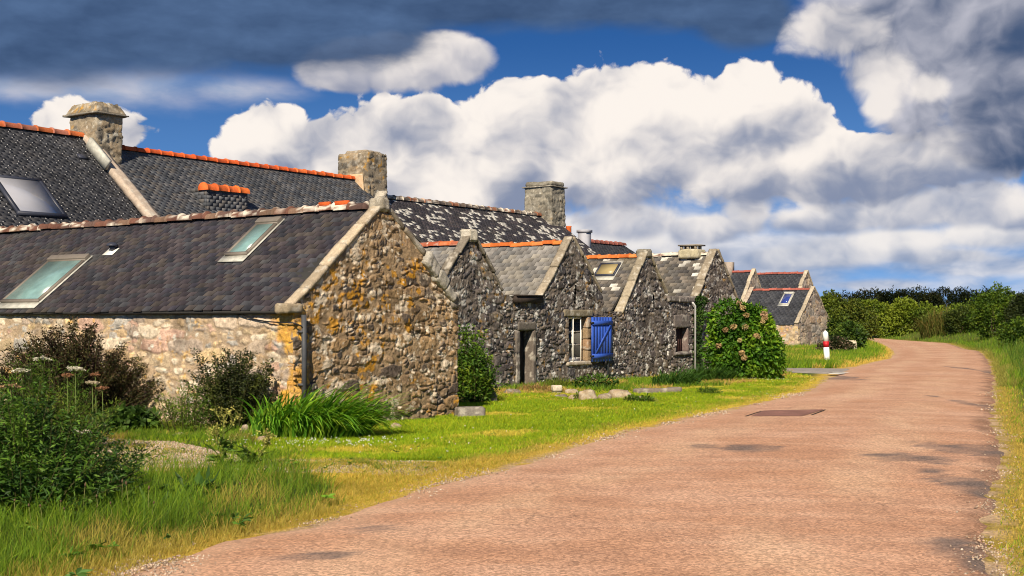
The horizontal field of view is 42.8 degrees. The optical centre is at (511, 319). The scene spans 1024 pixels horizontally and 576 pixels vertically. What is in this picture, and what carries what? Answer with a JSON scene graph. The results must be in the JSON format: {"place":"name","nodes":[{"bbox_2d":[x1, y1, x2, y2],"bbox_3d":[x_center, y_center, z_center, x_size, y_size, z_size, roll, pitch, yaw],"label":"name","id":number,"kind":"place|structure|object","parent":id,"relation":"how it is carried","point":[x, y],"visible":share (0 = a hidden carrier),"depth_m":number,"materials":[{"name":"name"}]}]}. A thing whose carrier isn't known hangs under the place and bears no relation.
{"place":"outdoors","nodes":[
{"label":"outdoors","id":0,"kind":"place"},
{"bbox_2d":[0,120,141,226],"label":"stone house","id":1,"kind":"structure","parent":0,"point":[50,175],"depth_m":33.16,"materials":[{"name":"stone"}]},
{"bbox_2d":[0,446,356,575],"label":"verge grass","id":2,"kind":"structure","parent":0,"point":[24,562],"depth_m":10.99,"materials":[{"name":"green plant"}]},
{"bbox_2d":[47,426,324,478],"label":"track grass","id":3,"kind":"structure","parent":0,"point":[203,445],"depth_m":17.48,"materials":[{"name":"green plant"}]},
{"bbox_2d":[62,101,386,216],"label":"stone house","id":4,"kind":"structure","parent":0,"point":[151,182],"depth_m":37.52,"materials":[{"name":"stone"}]},
{"bbox_2d":[61,339,893,443],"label":"meadow grass","id":5,"kind":"structure","parent":0,"point":[805,355],"depth_m":36.19,"materials":[{"name":"green plant"}]},
{"bbox_2d":[0,326,1023,575],"bbox_3d":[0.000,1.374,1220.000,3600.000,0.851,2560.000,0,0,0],"label":"ground","id":6,"kind":"structure","parent":0,"point":[992,522],"depth_m":14.51,"materials":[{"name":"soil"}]},
{"bbox_2d":[0,383,20,423],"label":"cow parsley","id":7,"kind":"object","parent":6,"relation":"on","point":[17,387],"visible":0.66,"depth_m":16.39,"materials":[{"name":"brown plant"}]},
{"bbox_2d":[11,368,30,394],"bbox_3d":[-6.357,1.185,16.997,0.244,1.132,0.252,0,0,-42],"label":"cow parsley","id":8,"kind":"object","parent":6,"relation":"on","point":[19,369],"visible":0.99,"depth_m":16.98,"materials":[{"name":"white plant"}]},
{"bbox_2d":[33,356,51,387],"bbox_3d":[-6.186,1.107,17.213,0.267,1.287,0.204,0,0,-21],"label":"cow parsley","id":9,"kind":"object","parent":6,"relation":"on","point":[43,358],"visible":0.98,"depth_m":17.19,"materials":[{"name":"white plant"}]},
{"bbox_2d":[0,351,128,446],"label":"wild shrub","id":10,"kind":"object","parent":6,"relation":"on","point":[63,401],"visible":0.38,"depth_m":17.08,"materials":[{"name":"green plant"}]},
{"bbox_2d":[61,373,73,414],"bbox_3d":[-5.745,1.215,16.899,0.180,1.071,0.175,0,0,34],"label":"cow parsley","id":11,"kind":"object","parent":6,"relation":"on","point":[67,375],"visible":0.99,"depth_m":16.89,"materials":[{"name":"green plant"}]},
{"bbox_2d":[0,440,139,520],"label":"wild shrub","id":12,"kind":"object","parent":6,"relation":"on","point":[45,487],"visible":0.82,"depth_m":11.35,"materials":[{"name":"green plant"}]},
{"bbox_2d":[66,366,85,420],"bbox_3d":[-5.561,1.163,16.584,0.253,1.175,0.220,0,0,36],"label":"cow parsley","id":13,"kind":"object","parent":6,"relation":"on","point":[70,368],"visible":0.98,"depth_m":16.59,"materials":[{"name":"green plant"}]},
{"bbox_2d":[0,314,163,418],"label":"bronze shrub","id":14,"kind":"object","parent":6,"relation":"on","point":[64,353],"visible":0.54,"depth_m":21.63,"materials":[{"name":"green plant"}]},
{"bbox_2d":[0,375,167,509],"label":"wild shrub","id":15,"kind":"object","parent":6,"relation":"on","point":[17,435],"visible":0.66,"depth_m":11.97,"materials":[{"name":"green plant"}]},
{"bbox_2d":[85,380,99,440],"bbox_3d":[-5.333,1.256,16.595,0.184,0.989,0.197,0,0,0],"label":"cow parsley","id":16,"kind":"object","parent":6,"relation":"on","point":[91,382],"visible":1,"depth_m":16.59,"materials":[{"name":"green plant"}]},
{"bbox_2d":[91,371,100,452],"bbox_3d":[-5.360,1.202,16.806,0.138,1.097,0.139,0,0,0],"label":"cow parsley","id":17,"kind":"object","parent":6,"relation":"on","point":[95,374],"visible":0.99,"depth_m":16.80,"materials":[{"name":"green plant"}]},
{"bbox_2d":[95,386,108,453],"bbox_3d":[-5.178,1.289,16.495,0.176,0.923,0.157,0,0,0],"label":"cow parsley","id":18,"kind":"object","parent":6,"relation":"on","point":[102,388],"visible":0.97,"depth_m":16.50,"materials":[{"name":"green plant"}]},
{"bbox_2d":[83,479,170,513],"bbox_3d":[-3.455,1.633,11.733,0.834,0.492,0.518,0,0,-32],"label":"dock","id":19,"kind":"object","parent":6,"relation":"on","point":[109,494],"visible":0.23,"depth_m":11.63,"materials":[{"name":"green plant"}]},
{"bbox_2d":[91,400,163,432],"bbox_3d":[-5.896,1.555,19.985,1.191,0.640,0.826,0,0,0],"label":"hosta","id":20,"kind":"object","parent":6,"relation":"on","point":[138,415],"visible":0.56,"depth_m":19.83,"materials":[{"name":"green plant"}]},
{"bbox_2d":[143,379,217,431],"bbox_3d":[-4.995,1.336,19.984,1.182,0.875,0.720,0,0,0],"label":"herb","id":21,"kind":"object","parent":6,"relation":"on","point":[197,413],"visible":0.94,"depth_m":19.94,"materials":[{"name":"green plant"}]},
{"bbox_2d":[156,465,220,498],"bbox_3d":[-3.136,1.662,12.815,0.599,0.515,0.536,0,0,0],"label":"dock","id":22,"kind":"object","parent":6,"relation":"on","point":[199,477],"visible":0.29,"depth_m":12.77,"materials":[{"name":"green plant"}]},
{"bbox_2d":[202,405,250,464],"bbox_3d":[-3.316,1.379,15.189,0.553,0.784,0.464,0,0,0],"label":"tall weed","id":23,"kind":"object","parent":6,"relation":"on","point":[221,441],"visible":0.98,"depth_m":15.20,"materials":[{"name":"green plant"}]},
{"bbox_2d":[0,191,459,422],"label":"stone house","id":24,"kind":"structure","parent":6,"relation":"on","point":[336,294],"depth_m":22.50,"materials":[{"name":"stone"}]},
{"bbox_2d":[183,347,281,431],"bbox_3d":[-4.287,1.095,20.260,1.454,1.359,1.330,0,0,-27],"label":"dark shrub","id":25,"kind":"object","parent":6,"relation":"on","point":[229,385],"visible":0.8,"depth_m":20.10,"materials":[{"name":"green plant"}]},
{"bbox_2d":[241,424,248,430],"bbox_3d":[-4.087,1.669,19.980,0.141,0.152,0.093,0,0,0],"label":"field stone","id":26,"kind":"object","parent":6,"relation":"on","point":[245,427],"visible":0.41,"depth_m":19.94,"materials":[{"name":"beige stone"}]},
{"bbox_2d":[234,428,276,467],"bbox_3d":[-3.030,1.534,15.274,0.517,0.537,0.458,0,0,0],"label":"tall weed","id":27,"kind":"object","parent":6,"relation":"on","point":[267,437],"visible":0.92,"depth_m":15.31,"materials":[{"name":"green plant"}]},
{"bbox_2d":[232,381,425,439],"bbox_3d":[-2.616,1.290,19.196,3.090,0.919,2.103,0,0,0],"label":"crocosmia clump","id":28,"kind":"object","parent":6,"relation":"on","point":[328,417],"visible":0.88,"depth_m":18.84,"materials":[{"name":"green plant"}]},
{"bbox_2d":[420,229,513,388],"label":"stone house","id":29,"kind":"structure","parent":6,"relation":"on","point":[466,265],"depth_m":32.47,"materials":[{"name":"stone"}]},
{"bbox_2d":[454,406,485,416],"bbox_3d":[-0.748,1.657,23.243,0.512,0.249,0.343,0,0,-14],"label":"stone block","id":30,"kind":"object","parent":6,"relation":"on","point":[469,411],"depth_m":23.11,"materials":[{"name":"grey stone"}]},
{"bbox_2d":[457,323,508,401],"bbox_3d":[-0.807,0.919,27.169,1.504,1.712,1.238,0,0,0],"label":"laurel bush","id":31,"kind":"object","parent":6,"relation":"on","point":[475,373],"visible":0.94,"depth_m":27.03,"materials":[{"name":"green plant"}]},
{"bbox_2d":[487,388,496,400],"bbox_3d":[-0.617,1.535,27.467,0.614,0.400,0.426,0,0,0],"label":"field stone","id":32,"kind":"object","parent":6,"relation":"on","point":[493,398],"visible":0.16,"depth_m":27.30,"materials":[{"name":"grey stone"}]},
{"bbox_2d":[387,181,597,255],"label":"stone house","id":33,"kind":"structure","parent":6,"relation":"on","point":[541,216],"depth_m":49.55,"materials":[{"name":"stone"}]},
{"bbox_2d":[206,378,813,452],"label":"daisies","id":34,"kind":"object","parent":6,"relation":"on","point":[384,436],"visible":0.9,"depth_m":18.08,"materials":[{"name":"white plant"}]},
{"bbox_2d":[504,389,521,393],"bbox_3d":[-0.007,1.669,30.282,0.459,0.152,0.267,0,0,0],"label":"field stone","id":35,"kind":"object","parent":6,"relation":"on","point":[513,391],"visible":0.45,"depth_m":30.19,"materials":[{"name":"grey stone"}]},
{"bbox_2d":[18,384,1023,575],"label":"weeds","id":36,"kind":"object","parent":6,"relation":"on","point":[80,571],"visible":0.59,"depth_m":10.60,"materials":[{"name":"green plant"}]},
{"bbox_2d":[517,382,550,390],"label":"straw tuft","id":37,"kind":"object","parent":6,"relation":"on","point":[528,387],"visible":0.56,"depth_m":31.50,"materials":[{"name":"beige plant"}]},
{"bbox_2d":[252,371,822,460],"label":"lawn grass","id":38,"kind":"structure","parent":6,"relation":"on","point":[529,423],"depth_m":21.75,"materials":[{"name":"green plant"}]},
{"bbox_2d":[481,236,612,385],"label":"stone house","id":39,"kind":"structure","parent":6,"relation":"on","point":[562,327],"depth_m":35.70,"materials":[{"name":"stone"}]},
{"bbox_2d":[520,331,523,383],"bbox_3d":[0.115,0.985,34.197,0.040,1.450,0.597,0,0,35],"label":"door","id":40,"kind":"structure","parent":39,"relation":"in","point":[521,332],"depth_m":34.35,"materials":[{"name":"black wood"}]},
{"bbox_2d":[568,317,581,361],"bbox_3d":[1.708,0.532,36.158,0.170,1.245,0.960,0,0,35],"label":"window","id":41,"kind":"structure","parent":39,"relation":"in","point":[576,319],"depth_m":36.31,"materials":[{"name":"white paint"}]},
{"bbox_2d":[551,385,561,393],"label":"stone block","id":42,"kind":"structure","parent":6,"relation":"on","point":[556,388],"depth_m":30.44,"materials":[{"name":"beige stone"}]},
{"bbox_2d":[540,376,572,386],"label":"grass tuft","id":43,"kind":"object","parent":6,"relation":"on","point":[558,381],"visible":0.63,"depth_m":33.23,"materials":[{"name":"green plant"}]},
{"bbox_2d":[565,389,577,393],"bbox_3d":[1.395,1.675,30.493,0.348,0.138,0.210,0,0,0],"label":"field stone","id":44,"kind":"object","parent":6,"relation":"on","point":[573,391],"visible":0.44,"depth_m":30.42,"materials":[{"name":"beige stone"}]},
{"bbox_2d":[578,389,597,399],"bbox_3d":[1.633,1.615,28.120,0.412,0.251,0.241,0,0,0],"label":"field stone","id":45,"kind":"object","parent":6,"relation":"on","point":[586,394],"visible":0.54,"depth_m":28.02,"materials":[{"name":"beige stone"}]},
{"bbox_2d":[571,372,618,387],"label":"nettle","id":46,"kind":"object","parent":6,"relation":"on","point":[585,380],"visible":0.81,"depth_m":32.83,"materials":[{"name":"green plant"}]},
{"bbox_2d":[598,393,611,398],"bbox_3d":[2.003,1.662,28.276,0.302,0.163,0.184,0,0,0],"label":"field stone","id":47,"kind":"object","parent":6,"relation":"on","point":[604,395],"visible":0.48,"depth_m":28.20,"materials":[{"name":"beige stone"}]},
{"bbox_2d":[576,229,635,254],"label":"stone house","id":48,"kind":"structure","parent":6,"relation":"on","point":[602,247],"depth_m":56.93,"materials":[{"name":"stone"}]},
{"bbox_2d":[608,389,630,397],"bbox_3d":[2.358,1.630,28.708,0.566,0.222,0.314,0,0,0],"label":"field stone","id":49,"kind":"object","parent":6,"relation":"on","point":[618,393],"visible":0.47,"depth_m":28.59,"materials":[{"name":"beige stone"}]},
{"bbox_2d":[586,249,668,378],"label":"stone house","id":50,"kind":"structure","parent":6,"relation":"on","point":[634,292],"depth_m":39.05,"materials":[{"name":"stone"}]},
{"bbox_2d":[622,394,639,401],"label":"weed","id":51,"kind":"object","parent":6,"relation":"on","point":[632,397],"visible":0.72,"depth_m":27.28,"materials":[{"name":"green plant"}]},
{"bbox_2d":[637,393,657,401],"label":"weed","id":52,"kind":"object","parent":6,"relation":"on","point":[643,398],"visible":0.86,"depth_m":27.27,"materials":[{"name":"green plant"}]},
{"bbox_2d":[633,387,681,393],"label":"stone kerb","id":53,"kind":"structure","parent":6,"relation":"on","point":[651,390],"depth_m":30.66,"materials":[{"name":"grey stone"}]},
{"bbox_2d":[587,244,737,374],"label":"stone house","id":54,"kind":"structure","parent":6,"relation":"on","point":[688,274],"depth_m":42.59,"materials":[{"name":"stone"}]},
{"bbox_2d":[676,328,681,351],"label":"window","id":55,"kind":"structure","parent":54,"relation":"in","point":[679,330],"depth_m":41.27,"materials":[{"name":"brown wood"}]},
{"bbox_2d":[692,294,709,369],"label":"ivy","id":56,"kind":"object","parent":54,"relation":"attached to","point":[699,317],"visible":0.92,"depth_m":41.62,"materials":[{"name":"green plant"}]},
{"bbox_2d":[650,364,708,385],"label":"crocosmia clump","id":57,"kind":"object","parent":6,"relation":"on","point":[677,378],"visible":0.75,"depth_m":33.84,"materials":[{"name":"green plant"}]},
{"bbox_2d":[695,385,722,393],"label":"weed","id":58,"kind":"object","parent":6,"relation":"on","point":[712,390],"visible":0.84,"depth_m":30.37,"materials":[{"name":"green plant"}]},
{"bbox_2d":[681,360,744,380],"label":"crocosmia clump","id":59,"kind":"object","parent":6,"relation":"on","point":[710,374],"visible":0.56,"depth_m":36.77,"materials":[{"name":"green plant"}]},
{"bbox_2d":[725,262,761,300],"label":"stone house","id":60,"kind":"structure","parent":6,"relation":"on","point":[744,281],"depth_m":86.05,"materials":[{"name":"stone"}]},
{"bbox_2d":[700,296,787,378],"bbox_3d":[6.768,0.572,38.318,2.617,2.596,1.970,0,0,0],"label":"hydrangea","id":61,"kind":"object","parent":6,"relation":"on","point":[746,348],"visible":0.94,"depth_m":37.84,"materials":[{"name":"green plant"}]},
{"bbox_2d":[757,270,812,288],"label":"stone house","id":62,"kind":"structure","parent":6,"relation":"on","point":[797,279],"depth_m":87.50,"materials":[{"name":"stone"}]},
{"bbox_2d":[742,286,829,344],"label":"stone house","id":63,"kind":"structure","parent":6,"relation":"on","point":[800,315],"depth_m":81.94,"materials":[{"name":"stone"}]},
{"bbox_2d":[826,319,838,336],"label":"ivy","id":64,"kind":"object","parent":63,"relation":"attached to","point":[832,325],"visible":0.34,"depth_m":83.62,"materials":[{"name":"green plant"}]},
{"bbox_2d":[823,330,829,359],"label":"bollard","id":65,"kind":"object","parent":6,"relation":"on","point":[826,344],"visible":0.91,"depth_m":52.19,"materials":[{"name":"white plastic"}]},
{"bbox_2d":[820,294,850,334],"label":"garden bush","id":66,"kind":"object","parent":6,"relation":"on","point":[831,306],"visible":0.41,"depth_m":84.19,"materials":[{"name":"green plant"}]},
{"bbox_2d":[813,335,857,351],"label":"garden bush","id":67,"kind":"object","parent":6,"relation":"on","point":[843,344],"visible":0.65,"depth_m":65.92,"materials":[{"name":"green plant"}]},
{"bbox_2d":[831,319,868,347],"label":"garden bush","id":68,"kind":"object","parent":6,"relation":"on","point":[854,331],"visible":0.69,"depth_m":69.87,"materials":[{"name":"green plant"}]},
{"bbox_2d":[820,289,880,339],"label":"garden bush","id":69,"kind":"object","parent":6,"relation":"on","point":[855,311],"visible":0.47,"depth_m":99.61,"materials":[{"name":"green plant"}]},
{"bbox_2d":[850,296,977,337],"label":"hedge","id":70,"kind":"object","parent":6,"relation":"on","point":[899,312],"visible":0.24,"depth_m":123.43,"materials":[{"name":"green plant"}]},
{"bbox_2d":[826,284,1023,324],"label":"wood","id":71,"kind":"object","parent":6,"relation":"on","point":[934,298],"visible":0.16,"depth_m":233.25,"materials":[{"name":"green plant"}]},
{"bbox_2d":[908,302,964,338],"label":"tall grass","id":72,"kind":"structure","parent":6,"relation":"on","point":[931,326],"depth_m":111.37,"materials":[{"name":"green plant"}]},
{"bbox_2d":[879,330,1023,575],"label":"roadside grass","id":73,"kind":"structure","parent":6,"relation":"on","point":[1009,363],"depth_m":42.51,"materials":[{"name":"green plant"}]},
{"bbox_2d":[942,305,975,335],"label":"roadside bush","id":74,"kind":"object","parent":6,"relation":"on","point":[955,317],"visible":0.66,"depth_m":107.41,"materials":[{"name":"green plant"}]},
{"bbox_2d":[940,297,1021,332],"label":"hedge","id":75,"kind":"object","parent":6,"relation":"on","point":[972,322],"visible":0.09,"depth_m":106.74,"materials":[{"name":"green plant"}]},
{"bbox_2d":[969,281,1015,341],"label":"roadside bush","id":76,"kind":"object","parent":6,"relation":"on","point":[982,309],"visible":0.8,"depth_m":91.59,"materials":[{"name":"green plant"}]},
{"bbox_2d":[994,316,1023,348],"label":"roadside bush","id":77,"kind":"object","parent":6,"relation":"on","point":[1014,329],"visible":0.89,"depth_m":71.47,"materials":[{"name":"green plant"}]},
{"bbox_2d":[1001,290,1023,330],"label":"roadside bush","id":78,"kind":"object","parent":6,"relation":"on","point":[1016,306],"visible":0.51,"depth_m":79.77,"materials":[{"name":"green plant"}]},
{"bbox_2d":[0,0,1023,302],"label":"sky","id":79,"kind":"structure","parent":0,"point":[855,145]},
{"bbox_2d":[62,392,1023,575],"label":"gravel","id":80,"kind":"structure","parent":0,"point":[150,565],"depth_m":14.75,"materials":[{"name":"beige gravel"}]},
{"bbox_2d":[131,338,1003,575],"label":"road","id":81,"kind":"structure","parent":0,"point":[869,471],"depth_m":12.03,"materials":[{"name":"asphalt"}]},
{"bbox_2d":[752,409,822,415],"bbox_3d":[5.021,1.683,23.714,1.071,0.024,2.018,0,0,19],"label":"road patch","id":82,"kind":"object","parent":81,"relation":"on","point":[785,412],"visible":1,"depth_m":23.68,"materials":[{"name":"asphalt"}]},
{"bbox_2d":[786,368,848,373],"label":"side road","id":83,"kind":"structure","parent":0,"point":[819,370],"depth_m":43.99,"materials":[{"name":"grey concrete"}]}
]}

